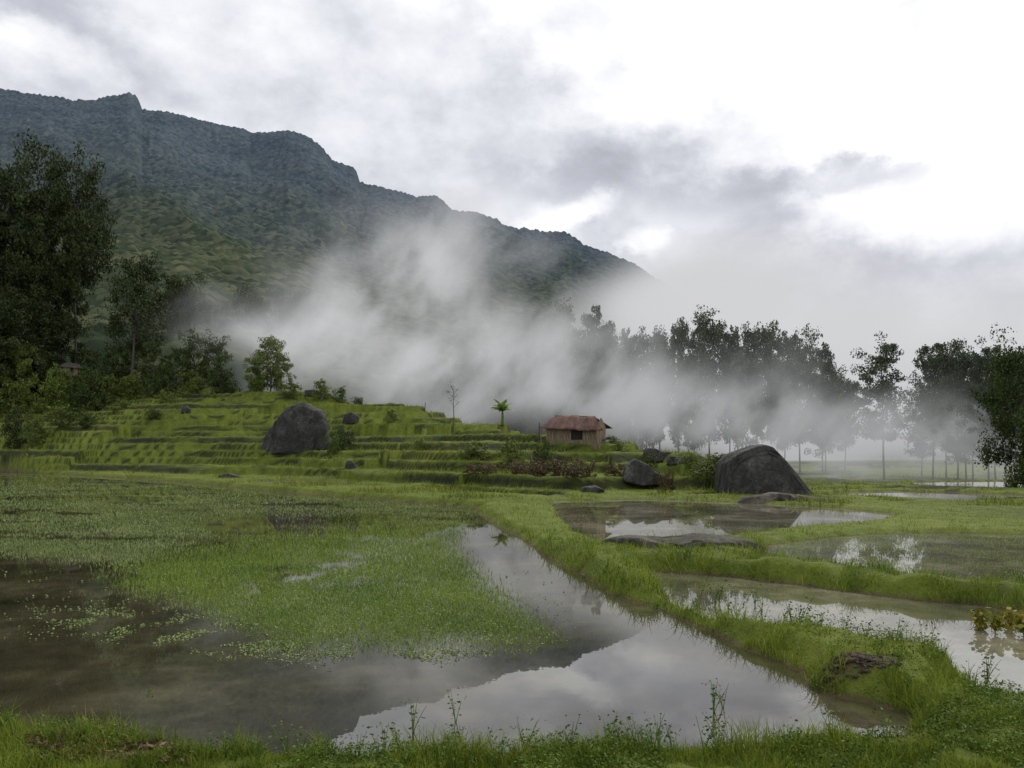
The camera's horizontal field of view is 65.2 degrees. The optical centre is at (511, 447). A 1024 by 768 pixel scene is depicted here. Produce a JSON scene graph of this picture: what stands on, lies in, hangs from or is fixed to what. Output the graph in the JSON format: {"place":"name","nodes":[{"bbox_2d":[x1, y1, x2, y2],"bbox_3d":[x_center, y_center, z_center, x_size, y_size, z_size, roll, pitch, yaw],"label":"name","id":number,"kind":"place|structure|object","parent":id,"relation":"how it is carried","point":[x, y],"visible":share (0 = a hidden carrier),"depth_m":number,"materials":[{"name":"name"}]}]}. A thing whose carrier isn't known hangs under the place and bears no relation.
{"place":"outdoors","nodes":[
{"label":"outdoors","id":0,"kind":"place"},
{"bbox_2d":[0,472,914,755],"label":"water","id":1,"kind":"structure","parent":0,"point":[620,658],"depth_m":9.69,"materials":[{"name":"liquid"}]},
{"bbox_2d":[0,474,542,564],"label":"paddy shoots","id":2,"kind":"object","parent":1,"relation":"on","point":[105,530],"visible":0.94,"depth_m":27.07,"materials":[{"name":"green plant"}]},
{"bbox_2d":[4,564,575,669],"bbox_3d":[-5.216,2.489,13.002,12.935,0.059,8.020,0,0,0],"label":"floating weed","id":3,"kind":"object","parent":1,"relation":"on","point":[222,624],"visible":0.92,"depth_m":11.55,"materials":[{"name":"green plant"}]},
{"bbox_2d":[90,509,570,660],"bbox_3d":[-4.820,2.450,20.669,9.078,0.110,23.213,0,0,-6],"label":"pond weed","id":4,"kind":"object","parent":1,"relation":"on","point":[351,589],"visible":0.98,"depth_m":14.19,"materials":[{"name":"green plant"}]},
{"bbox_2d":[0,88,975,457],"bbox_3d":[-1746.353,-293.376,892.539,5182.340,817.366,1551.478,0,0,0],"label":"mountain","id":5,"kind":"structure","parent":0,"point":[400,284],"depth_m":776.14,"materials":[{"name":"plant"}]},
{"bbox_2d":[0,376,1023,767],"bbox_3d":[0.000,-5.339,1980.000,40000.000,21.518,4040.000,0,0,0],"label":"ground","id":6,"kind":"structure","parent":0,"point":[262,412],"depth_m":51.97,"materials":[{"name":"plant"}]},
{"bbox_2d":[0,405,31,449],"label":"shrub","id":7,"kind":"object","parent":6,"relation":"on","point":[13,433],"visible":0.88,"depth_m":87.80,"materials":[{"name":"green plant"}]},
{"bbox_2d":[0,379,38,413],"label":"shrub","id":8,"kind":"object","parent":6,"relation":"on","point":[17,388],"visible":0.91,"depth_m":103.85,"materials":[{"name":"green plant"}]},
{"bbox_2d":[0,336,40,409],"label":"tree","id":9,"kind":"object","parent":6,"relation":"on","point":[22,368],"visible":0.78,"depth_m":105.42,"materials":[{"name":"green plant"}]},
{"bbox_2d":[0,310,50,407],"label":"tree","id":10,"kind":"object","parent":6,"relation":"on","point":[5,345],"visible":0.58,"depth_m":105.94,"materials":[{"name":"green plant"}]},
{"bbox_2d":[0,262,60,406],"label":"tree","id":11,"kind":"object","parent":6,"relation":"on","point":[12,272],"visible":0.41,"depth_m":107.65,"materials":[{"name":"green plant"}]},
{"bbox_2d":[17,414,45,444],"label":"shrub","id":12,"kind":"object","parent":6,"relation":"on","point":[36,425],"visible":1,"depth_m":85.61,"materials":[{"name":"green plant"}]},
{"bbox_2d":[1,298,72,400],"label":"tree","id":13,"kind":"object","parent":6,"relation":"on","point":[48,328],"visible":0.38,"depth_m":110.76,"materials":[{"name":"green plant"}]},
{"bbox_2d":[12,344,62,402],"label":"tree","id":14,"kind":"object","parent":6,"relation":"on","point":[46,359],"visible":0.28,"depth_m":109.69,"materials":[{"name":"green plant"}]},
{"bbox_2d":[0,200,82,364],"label":"tree","id":15,"kind":"object","parent":6,"relation":"on","point":[29,258],"visible":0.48,"depth_m":110.80,"materials":[{"name":"green plant"}]},
{"bbox_2d":[0,125,89,351],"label":"tree","id":16,"kind":"object","parent":6,"relation":"on","point":[16,196],"visible":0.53,"depth_m":112.45,"materials":[{"name":"green plant"}]},
{"bbox_2d":[30,369,73,417],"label":"shrub","id":17,"kind":"object","parent":6,"relation":"on","point":[63,387],"visible":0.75,"depth_m":103.08,"materials":[{"name":"green plant"}]},
{"bbox_2d":[37,362,70,417],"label":"shrub","id":18,"kind":"object","parent":6,"relation":"on","point":[50,371],"visible":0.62,"depth_m":103.44,"materials":[{"name":"green plant"}]},
{"bbox_2d":[26,254,95,378],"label":"tree","id":19,"kind":"object","parent":6,"relation":"on","point":[73,327],"visible":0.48,"depth_m":115.01,"materials":[{"name":"green plant"}]},
{"bbox_2d":[37,404,87,425],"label":"shrub","id":20,"kind":"object","parent":6,"relation":"on","point":[62,412],"visible":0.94,"depth_m":87.70,"materials":[{"name":"green plant"}]},
{"bbox_2d":[19,140,117,377],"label":"tree","id":21,"kind":"object","parent":6,"relation":"on","point":[84,243],"visible":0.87,"depth_m":114.27,"materials":[{"name":"green plant"}]},
{"bbox_2d":[63,363,109,416],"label":"shrub","id":22,"kind":"object","parent":6,"relation":"on","point":[89,392],"visible":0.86,"depth_m":103.50,"materials":[{"name":"green plant"}]},
{"bbox_2d":[74,412,100,426],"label":"shrub","id":23,"kind":"object","parent":6,"relation":"on","point":[89,419],"visible":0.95,"depth_m":85.75,"materials":[{"name":"green plant"}]},
{"bbox_2d":[74,348,111,389],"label":"tree","id":24,"kind":"object","parent":6,"relation":"on","point":[90,353],"visible":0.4,"depth_m":115.77,"materials":[{"name":"green plant"}]},
{"bbox_2d":[24,727,193,766],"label":"leaf litter","id":25,"kind":"object","parent":6,"relation":"on","point":[140,744],"visible":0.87,"depth_m":6.38,"materials":[{"name":"brown plant"}]},
{"bbox_2d":[96,374,128,403],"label":"shrub","id":26,"kind":"object","parent":6,"relation":"on","point":[110,388],"visible":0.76,"depth_m":108.06,"materials":[{"name":"green plant"}]},
{"bbox_2d":[93,339,135,400],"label":"tree","id":27,"kind":"object","parent":6,"relation":"on","point":[106,362],"visible":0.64,"depth_m":113.45,"materials":[{"name":"green plant"}]},
{"bbox_2d":[115,370,143,400],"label":"shrub","id":28,"kind":"object","parent":6,"relation":"on","point":[130,379],"visible":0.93,"depth_m":109.42,"materials":[{"name":"green plant"}]},
{"bbox_2d":[111,329,155,396],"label":"tree","id":29,"kind":"object","parent":6,"relation":"on","point":[126,355],"visible":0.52,"depth_m":113.34,"materials":[{"name":"green plant"}]},
{"bbox_2d":[93,251,182,399],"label":"tree","id":30,"kind":"object","parent":6,"relation":"on","point":[137,274],"visible":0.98,"depth_m":109.86,"materials":[{"name":"green plant"}]},
{"bbox_2d":[134,341,170,394],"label":"tree","id":31,"kind":"object","parent":6,"relation":"on","point":[147,361],"visible":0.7,"depth_m":111.22,"materials":[{"name":"green plant"}]},
{"bbox_2d":[140,374,174,398],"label":"shrub","id":32,"kind":"object","parent":6,"relation":"on","point":[156,385],"visible":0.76,"depth_m":107.42,"materials":[{"name":"green plant"}]},
{"bbox_2d":[155,346,191,393],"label":"tree","id":33,"kind":"object","parent":6,"relation":"on","point":[165,370],"visible":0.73,"depth_m":109.32,"materials":[{"name":"green plant"}]},
{"bbox_2d":[162,269,208,336],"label":"tree","id":34,"kind":"object","parent":6,"relation":"on","point":[184,319],"visible":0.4,"depth_m":183.73,"materials":[{"name":"green plant"}]},
{"bbox_2d":[175,369,209,394],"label":"shrub","id":35,"kind":"object","parent":6,"relation":"on","point":[198,380],"visible":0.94,"depth_m":106.46,"materials":[{"name":"green plant"}]},
{"bbox_2d":[172,327,213,392],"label":"tree","id":36,"kind":"object","parent":6,"relation":"on","point":[191,346],"visible":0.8,"depth_m":109.25,"materials":[{"name":"green plant"}]},
{"bbox_2d":[200,335,238,393],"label":"tree","id":37,"kind":"object","parent":6,"relation":"on","point":[212,348],"visible":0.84,"depth_m":107.42,"materials":[{"name":"green plant"}]},
{"bbox_2d":[200,300,240,330],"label":"tree","id":38,"kind":"object","parent":6,"relation":"on","point":[216,312],"visible":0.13,"depth_m":210.20,"materials":[{"name":"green plant"}]},
{"bbox_2d":[203,367,241,393],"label":"shrub","id":39,"kind":"object","parent":6,"relation":"on","point":[224,382],"visible":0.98,"depth_m":105.64,"materials":[{"name":"green plant"}]},
{"bbox_2d":[241,352,270,391],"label":"tree","id":40,"kind":"object","parent":6,"relation":"on","point":[255,363],"visible":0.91,"depth_m":100.62,"materials":[{"name":"green plant"}]},
{"bbox_2d":[228,281,288,333],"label":"tree","id":41,"kind":"object","parent":6,"relation":"on","point":[248,318],"visible":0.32,"depth_m":226.49,"materials":[{"name":"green plant"}]},
{"bbox_2d":[251,334,287,391],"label":"tree","id":42,"kind":"object","parent":6,"relation":"on","point":[270,342],"visible":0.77,"depth_m":102.66,"materials":[{"name":"green plant"}]},
{"bbox_2d":[267,349,296,390],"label":"tree","id":43,"kind":"object","parent":6,"relation":"on","point":[279,375],"visible":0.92,"depth_m":102.51,"materials":[{"name":"green plant"}]},
{"bbox_2d":[261,402,331,454],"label":"boulder","id":44,"kind":"object","parent":6,"relation":"on","point":[297,428],"visible":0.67,"depth_m":72.49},
{"bbox_2d":[264,284,328,338],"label":"tree","id":45,"kind":"object","parent":6,"relation":"on","point":[314,310],"visible":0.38,"depth_m":248.65,"materials":[{"name":"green plant"}]},
{"bbox_2d":[310,378,331,401],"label":"shrub","id":46,"kind":"object","parent":6,"relation":"on","point":[321,387],"visible":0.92,"depth_m":98.75,"materials":[{"name":"green plant"}]},
{"bbox_2d":[325,430,341,456],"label":"shrub","id":47,"kind":"object","parent":6,"relation":"on","point":[333,444],"visible":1,"depth_m":65.81,"materials":[{"name":"green plant"}]},
{"bbox_2d":[330,425,358,450],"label":"shrub","id":48,"kind":"object","parent":6,"relation":"on","point":[343,439],"visible":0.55,"depth_m":67.86,"materials":[{"name":"green plant"}]},
{"bbox_2d":[414,357,460,417],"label":"tree","id":49,"kind":"object","parent":6,"relation":"on","point":[441,396],"visible":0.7,"depth_m":170.00,"materials":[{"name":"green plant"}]},
{"bbox_2d":[447,345,501,423],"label":"tree","id":50,"kind":"object","parent":6,"relation":"on","point":[469,384],"visible":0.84,"depth_m":169.72,"materials":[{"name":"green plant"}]},
{"bbox_2d":[456,440,492,460],"bbox_3d":[-2.534,0.227,54.004,2.469,1.605,2.655,0,0,-7],"label":"shrub","id":51,"kind":"object","parent":6,"relation":"on","point":[471,449],"visible":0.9,"depth_m":53.76,"materials":[{"name":"green plant"}]},
{"bbox_2d":[484,329,531,434],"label":"tree","id":52,"kind":"object","parent":6,"relation":"on","point":[509,367],"visible":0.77,"depth_m":166.31,"materials":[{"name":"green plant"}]},
{"bbox_2d":[496,437,526,471],"bbox_3d":[0.050,0.467,52.219,1.963,2.423,2.200,0,0,7],"label":"shrub","id":53,"kind":"object","parent":6,"relation":"on","point":[512,449],"visible":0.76,"depth_m":51.70,"materials":[{"name":"green plant"}]},
{"bbox_2d":[0,383,1023,505],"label":"terrace grass","id":54,"kind":"structure","parent":6,"relation":"on","point":[473,495],"depth_m":48.17,"materials":[{"name":"plant"}]},
{"bbox_2d":[1,542,1023,767],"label":"bank weeds","id":55,"kind":"object","parent":6,"relation":"on","point":[949,709],"visible":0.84,"depth_m":6.16,"materials":[{"name":"green plant"}]},
{"bbox_2d":[517,319,557,434],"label":"tree","id":56,"kind":"object","parent":6,"relation":"on","point":[542,384],"visible":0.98,"depth_m":158.90,"materials":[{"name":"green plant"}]},
{"bbox_2d":[530,440,555,472],"bbox_3d":[1.974,0.618,52.176,1.854,2.217,1.525,0,0,9],"label":"shrub","id":57,"kind":"object","parent":6,"relation":"on","point":[544,456],"visible":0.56,"depth_m":51.93,"materials":[{"name":"green plant"}]},
{"bbox_2d":[530,297,580,422],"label":"tree","id":58,"kind":"object","parent":6,"relation":"on","point":[562,326],"visible":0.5,"depth_m":162.79,"materials":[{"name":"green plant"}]},
{"bbox_2d":[539,415,612,451],"bbox_3d":[4.923,-1.130,60.538,5.044,2.800,3.128,0,0,24],"label":"farm hut","id":59,"kind":"object","parent":6,"relation":"on","point":[589,430],"visible":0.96,"depth_m":59.72,"materials":[{"name":"brown wood"}]},
{"bbox_2d":[559,331,598,415],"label":"tree","id":60,"kind":"object","parent":6,"relation":"on","point":[580,401],"visible":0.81,"depth_m":149.12,"materials":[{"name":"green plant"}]},
{"bbox_2d":[570,457,597,476],"bbox_3d":[4.001,1.139,45.949,1.744,1.306,1.794,0,0,-16],"label":"fern shrub","id":61,"kind":"object","parent":6,"relation":"on","point":[587,467],"visible":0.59,"depth_m":46.01,"materials":[{"name":"green plant"}]},
{"bbox_2d":[568,304,616,414],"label":"tree","id":62,"kind":"object","parent":6,"relation":"on","point":[589,321],"visible":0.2,"depth_m":168.61,"materials":[{"name":"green plant"}]},
{"bbox_2d":[586,319,625,440],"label":"tree","id":63,"kind":"object","parent":6,"relation":"on","point":[603,337],"visible":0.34,"depth_m":147.00,"materials":[{"name":"green plant"}]},
{"bbox_2d":[195,439,1023,546],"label":"dike grass","id":64,"kind":"structure","parent":6,"relation":"on","point":[745,531],"depth_m":25.90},
{"bbox_2d":[589,348,635,443],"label":"tree","id":65,"kind":"object","parent":6,"relation":"on","point":[609,387],"visible":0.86,"depth_m":138.67,"materials":[{"name":"green plant"}]},
{"bbox_2d":[603,327,647,442],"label":"tree","id":66,"kind":"object","parent":6,"relation":"on","point":[628,344],"visible":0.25,"depth_m":144.62,"materials":[{"name":"green plant"}]},
{"bbox_2d":[622,459,665,485],"bbox_3d":[7.595,1.415,45.912,2.610,1.563,1.908,0,0,0],"label":"boulder","id":67,"kind":"object","parent":6,"relation":"on","point":[638,472],"visible":0.89,"depth_m":45.22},
{"bbox_2d":[625,344,668,450],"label":"tree","id":68,"kind":"object","parent":6,"relation":"on","point":[644,413],"visible":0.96,"depth_m":136.83,"materials":[{"name":"green plant"}]},
{"bbox_2d":[642,448,671,461],"bbox_3d":[9.551,0.465,52.755,2.030,0.940,1.408,0,0,0],"label":"boulder","id":69,"kind":"object","parent":6,"relation":"on","point":[661,456],"visible":0.68,"depth_m":52.21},
{"bbox_2d":[637,323,679,450],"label":"tree","id":70,"kind":"object","parent":6,"relation":"on","point":[656,340],"visible":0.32,"depth_m":144.96,"materials":[{"name":"green plant"}]},
{"bbox_2d":[656,467,675,492],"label":"fern shrub","id":71,"kind":"object","parent":6,"relation":"on","point":[669,482],"visible":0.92,"depth_m":41.88,"materials":[{"name":"green plant"}]},
{"bbox_2d":[659,317,697,449],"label":"tree","id":72,"kind":"object","parent":6,"relation":"on","point":[680,345],"visible":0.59,"depth_m":143.85,"materials":[{"name":"green plant"}]},
{"bbox_2d":[599,533,767,554],"bbox_3d":[3.978,2.411,18.628,3.963,0.783,1.609,0,0,0],"label":"rock slab","id":73,"kind":"object","parent":6,"relation":"on","point":[691,538],"visible":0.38,"depth_m":18.28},
{"bbox_2d":[673,345,717,452],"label":"tree","id":74,"kind":"object","parent":6,"relation":"on","point":[692,433],"visible":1,"depth_m":139.05,"materials":[{"name":"green plant"}]},
{"bbox_2d":[687,452,719,478],"bbox_3d":[11.242,1.024,45.777,2.431,1.598,2.724,0,0,31],"label":"shrub","id":75,"kind":"object","parent":6,"relation":"on","point":[706,464],"visible":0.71,"depth_m":45.82,"materials":[{"name":"green plant"}]},
{"bbox_2d":[687,304,738,457],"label":"tree","id":76,"kind":"object","parent":6,"relation":"on","point":[703,333],"visible":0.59,"depth_m":144.54,"materials":[{"name":"green plant"}]},
{"bbox_2d":[713,325,746,452],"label":"tree","id":77,"kind":"object","parent":6,"relation":"on","point":[732,346],"visible":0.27,"depth_m":149.36,"materials":[{"name":"green plant"}]},
{"bbox_2d":[717,350,769,449],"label":"tree","id":78,"kind":"object","parent":6,"relation":"on","point":[737,415],"visible":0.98,"depth_m":136.49,"materials":[{"name":"green plant"}]},
{"bbox_2d":[735,320,788,444],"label":"tree","id":79,"kind":"object","parent":6,"relation":"on","point":[759,339],"visible":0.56,"depth_m":146.19,"materials":[{"name":"green plant"}]},
{"bbox_2d":[714,444,813,494],"bbox_3d":[13.788,1.788,43.008,5.438,3.985,3.594,0,0,0],"label":"boulder","id":80,"kind":"object","parent":6,"relation":"on","point":[762,468],"visible":0.44,"depth_m":41.57,"materials":[{"name":"stone"}]},
{"bbox_2d":[761,331,799,451],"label":"tree","id":81,"kind":"object","parent":6,"relation":"on","point":[786,342],"visible":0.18,"depth_m":148.73,"materials":[{"name":"green plant"}]},
{"bbox_2d":[766,351,807,458],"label":"tree","id":82,"kind":"object","parent":6,"relation":"on","point":[781,395],"visible":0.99,"depth_m":138.89,"materials":[{"name":"green plant"}]},
{"bbox_2d":[737,492,845,503],"bbox_3d":[12.996,2.622,36.557,6.172,1.208,2.328,0,0,0],"label":"rock slab","id":83,"kind":"object","parent":6,"relation":"on","point":[768,497],"visible":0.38,"depth_m":36.07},
{"bbox_2d":[778,323,827,472],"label":"tree","id":84,"kind":"object","parent":6,"relation":"on","point":[803,352],"visible":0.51,"depth_m":150.53,"materials":[{"name":"green plant"}]},
{"bbox_2d":[804,374,848,472],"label":"tree","id":85,"kind":"object","parent":6,"relation":"on","point":[830,434],"visible":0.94,"depth_m":148.92,"materials":[{"name":"green plant"}]},
{"bbox_2d":[805,342,847,471],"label":"tree","id":86,"kind":"object","parent":6,"relation":"on","point":[827,370],"visible":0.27,"depth_m":155.13,"materials":[{"name":"green plant"}]},
{"bbox_2d":[837,374,861,469],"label":"tree","id":87,"kind":"object","parent":6,"relation":"on","point":[850,389],"visible":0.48,"depth_m":163.80,"materials":[{"name":"green plant"}]},
{"bbox_2d":[817,650,901,687],"bbox_3d":[3.607,2.286,8.289,0.884,0.343,0.493,0,0,0],"label":"mud heap","id":88,"kind":"object","parent":6,"relation":"on","point":[855,657],"visible":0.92,"depth_m":8.20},
{"bbox_2d":[846,330,922,478],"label":"tree","id":89,"kind":"object","parent":6,"relation":"on","point":[872,428],"visible":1,"depth_m":113.41,"materials":[{"name":"green plant"}]},
{"bbox_2d":[901,385,936,475],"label":"tree","id":90,"kind":"object","parent":6,"relation":"on","point":[920,448],"visible":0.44,"depth_m":129.66,"materials":[{"name":"green plant"}]},
{"bbox_2d":[907,342,960,479],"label":"tree","id":91,"kind":"object","parent":6,"relation":"on","point":[924,370],"visible":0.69,"depth_m":111.86,"materials":[{"name":"green plant"}]},
{"bbox_2d":[919,352,965,476],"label":"tree","id":92,"kind":"object","parent":6,"relation":"on","point":[938,444],"visible":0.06,"depth_m":121.95,"materials":[{"name":"green plant"}]},
{"bbox_2d":[925,338,981,479],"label":"tree","id":93,"kind":"object","parent":6,"relation":"on","point":[960,375],"visible":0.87,"depth_m":107.87,"materials":[{"name":"green plant"}]},
{"bbox_2d":[937,390,984,479],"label":"tree","id":94,"kind":"object","parent":6,"relation":"on","point":[970,449],"visible":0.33,"depth_m":111.29,"materials":[{"name":"green plant"}]},
{"bbox_2d":[954,335,1021,479],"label":"tree","id":95,"kind":"object","parent":6,"relation":"on","point":[979,381],"visible":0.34,"depth_m":104.17,"materials":[{"name":"green plant"}]},
{"bbox_2d":[969,324,1023,487],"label":"tree","id":96,"kind":"object","parent":6,"relation":"on","point":[1003,363],"visible":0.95,"depth_m":62.09,"materials":[{"name":"green plant"}]},
{"bbox_2d":[977,343,1023,484],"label":"tree","id":97,"kind":"object","parent":6,"relation":"on","point":[1018,412],"visible":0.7,"depth_m":61.26,"materials":[{"name":"green plant"}]},
{"bbox_2d":[979,347,1023,478],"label":"tree","id":98,"kind":"object","parent":6,"relation":"on","point":[985,364],"visible":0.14,"depth_m":103.12,"materials":[{"name":"green plant"}]},
{"bbox_2d":[0,0,1023,444],"label":"sky","id":99,"kind":"structure","parent":0,"point":[851,170],"materials":[{"name":"white"}]},
{"bbox_2d":[552,499,894,539],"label":"water","id":100,"kind":"structure","parent":0,"point":[609,518],"depth_m":29.20,"materials":[{"name":"liquid"}]},
{"bbox_2d":[650,572,1023,693],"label":"water","id":101,"kind":"structure","parent":0,"point":[955,623],"depth_m":12.09,"materials":[{"name":"liquid"}]},
{"bbox_2d":[968,608,989,629],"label":"yellow leaved plant","id":102,"kind":"object","parent":101,"relation":"in","point":[979,621],"visible":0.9,"depth_m":10.99,"materials":[{"name":"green plant"}]},
{"bbox_2d":[983,607,1007,633],"bbox_3d":[6.509,2.360,10.763,0.294,0.410,0.213,0,0,43],"label":"yellow leaved plant","id":103,"kind":"object","parent":101,"relation":"in","point":[997,621],"visible":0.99,"depth_m":10.74,"materials":[{"name":"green plant"}]},
{"bbox_2d":[1011,609,1023,635],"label":"yellow leaved plant","id":104,"kind":"object","parent":101,"relation":"in","point":[1018,622],"visible":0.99,"depth_m":10.63,"materials":[{"name":"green plant"}]},
{"bbox_2d":[767,533,1023,579],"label":"water","id":105,"kind":"structure","parent":0,"point":[942,554],"depth_m":19.14,"materials":[{"name":"liquid"}]},
{"bbox_2d":[639,524,1023,597],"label":"rice shoots","id":106,"kind":"object","parent":105,"relation":"in","point":[929,560],"visible":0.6,"depth_m":19.46,"materials":[{"name":"green plant"}]},
{"bbox_2d":[829,491,1023,499],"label":"water","id":107,"kind":"structure","parent":0,"point":[948,495],"depth_m":49.89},
{"bbox_2d":[912,481,1021,486],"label":"water","id":108,"kind":"structure","parent":0,"point":[979,483],"depth_m":80.00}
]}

